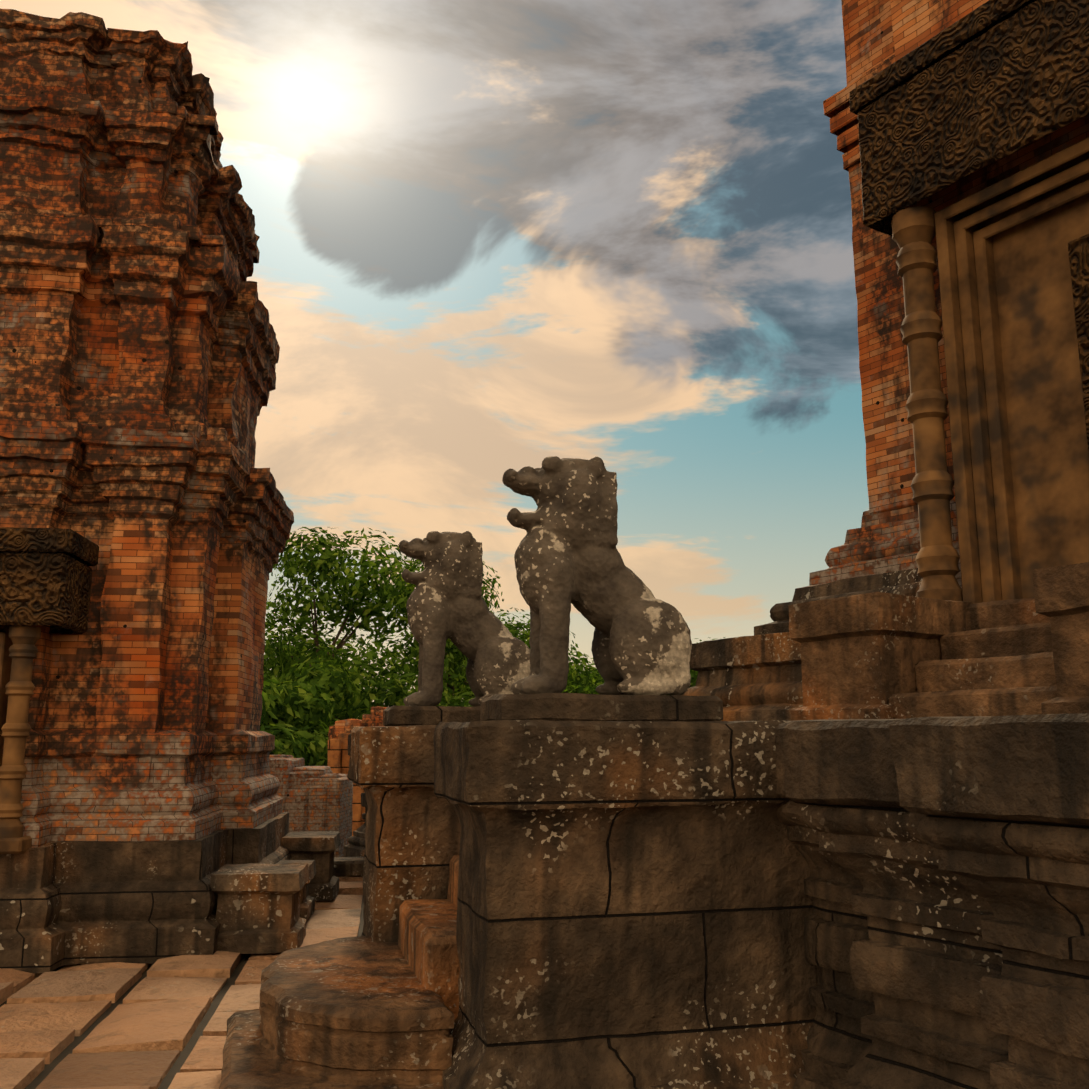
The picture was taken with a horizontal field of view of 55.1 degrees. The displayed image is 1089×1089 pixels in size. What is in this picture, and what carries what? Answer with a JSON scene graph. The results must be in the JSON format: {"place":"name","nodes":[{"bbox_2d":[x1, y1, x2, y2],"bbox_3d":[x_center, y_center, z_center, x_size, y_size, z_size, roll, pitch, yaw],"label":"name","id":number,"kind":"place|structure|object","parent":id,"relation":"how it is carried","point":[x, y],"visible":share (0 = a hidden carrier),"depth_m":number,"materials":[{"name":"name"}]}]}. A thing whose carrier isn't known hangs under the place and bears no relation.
{"place":"outdoors","nodes":[
{"label":"outdoors","id":0,"kind":"place"},
{"bbox_2d":[0,877,363,1088],"bbox_3d":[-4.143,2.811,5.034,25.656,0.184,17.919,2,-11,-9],"label":"courtyard paving","id":1,"kind":"structure","parent":0,"point":[140,1036],"depth_m":7.00,"materials":[{"name":"stone"}]},
{"bbox_2d":[0,9,293,972],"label":"brick temple tower","id":2,"kind":"structure","parent":1,"relation":"on","point":[146,517],"depth_m":9.90,"materials":[{"name":"brick"}]},
{"bbox_2d":[210,831,340,953],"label":"side stone blocks","id":3,"kind":"structure","parent":1,"relation":"on","point":[265,908],"depth_m":9.03,"materials":[{"name":"stone"}]},
{"bbox_2d":[219,1009,443,1088],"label":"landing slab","id":4,"kind":"structure","parent":1,"relation":"on","point":[247,1063],"depth_m":4.90,"materials":[{"name":"stone"}]},
{"bbox_2d":[259,936,454,1084],"bbox_3d":[-1.073,2.454,5.560,0.867,0.375,2.003,3,-11,-14],"label":"rounded stone step","id":5,"kind":"object","parent":4,"relation":"on","point":[361,1010],"visible":0.94,"depth_m":4.84,"materials":[{"name":"stone"}]},
{"bbox_2d":[334,856,363,876],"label":"stone block","id":6,"kind":"structure","parent":1,"relation":"on","point":[349,866],"depth_m":13.83,"materials":[{"name":"stone"}]},
{"bbox_2d":[347,705,479,942],"bbox_3d":[-0.161,2.094,6.950,2.251,1.999,0.967,3,-11,-14],"label":"pedestal","id":7,"kind":"object","parent":1,"relation":"on","point":[412,836],"visible":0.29,"depth_m":6.45,"materials":[{"name":"stone"}]},
{"bbox_2d":[399,531,529,706],"bbox_3d":[-0.539,0.517,7.145,0.945,1.210,0.504,3,-11,-14],"label":"lion statue","id":8,"kind":"object","parent":7,"relation":"on","point":[445,601],"visible":0.88,"depth_m":7.00,"materials":[{"name":"stone"}]},
{"bbox_2d":[398,855,459,1019],"bbox_3d":[0.189,1.978,5.987,1.920,1.865,1.273,3,-11,-14],"label":"stair","id":9,"kind":"object","parent":1,"relation":"on","point":[427,943],"visible":0.04,"depth_m":5.40,"materials":[{"name":"stone"}]},
{"bbox_2d":[433,693,816,1088],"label":"pedestal","id":10,"kind":"object","parent":1,"relation":"on","point":[634,905],"visible":0.94,"depth_m":4.65,"materials":[{"name":"stone"}]},
{"bbox_2d":[502,456,691,694],"bbox_3d":[0.249,0.169,5.263,0.945,1.210,0.504,3,-11,-14],"label":"lion statue","id":11,"kind":"object","parent":10,"relation":"on","point":[567,554],"visible":0.96,"depth_m":5.12,"materials":[{"name":"stone"}]},
{"bbox_2d":[343,713,1088,1088],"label":"temple base wall","id":12,"kind":"structure","parent":1,"relation":"on","point":[947,919],"depth_m":3.91,"materials":[{"name":"stone"}]},
{"bbox_2d":[683,0,1088,720],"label":"brick temple tower","id":13,"kind":"structure","parent":12,"relation":"on","point":[959,128],"depth_m":7.98,"materials":[{"name":"stone"}]},
{"bbox_2d":[789,562,1088,720],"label":"stair","id":14,"kind":"object","parent":12,"relation":"on","point":[878,655],"visible":0.75,"depth_m":6.86,"materials":[{"name":"stone"}]},
{"bbox_2d":[270,706,386,856],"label":"ruin walls","id":15,"kind":"structure","parent":0,"point":[323,798],"depth_m":18.47,"materials":[{"name":"brick"}]},
{"bbox_2d":[0,0,868,716],"label":"sky","id":16,"kind":"structure","parent":0,"point":[496,237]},
{"bbox_2d":[260,527,724,765],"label":"trees","id":17,"kind":"object","parent":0,"point":[298,715],"depth_m":50.09,"materials":[{"name":"green plant"}]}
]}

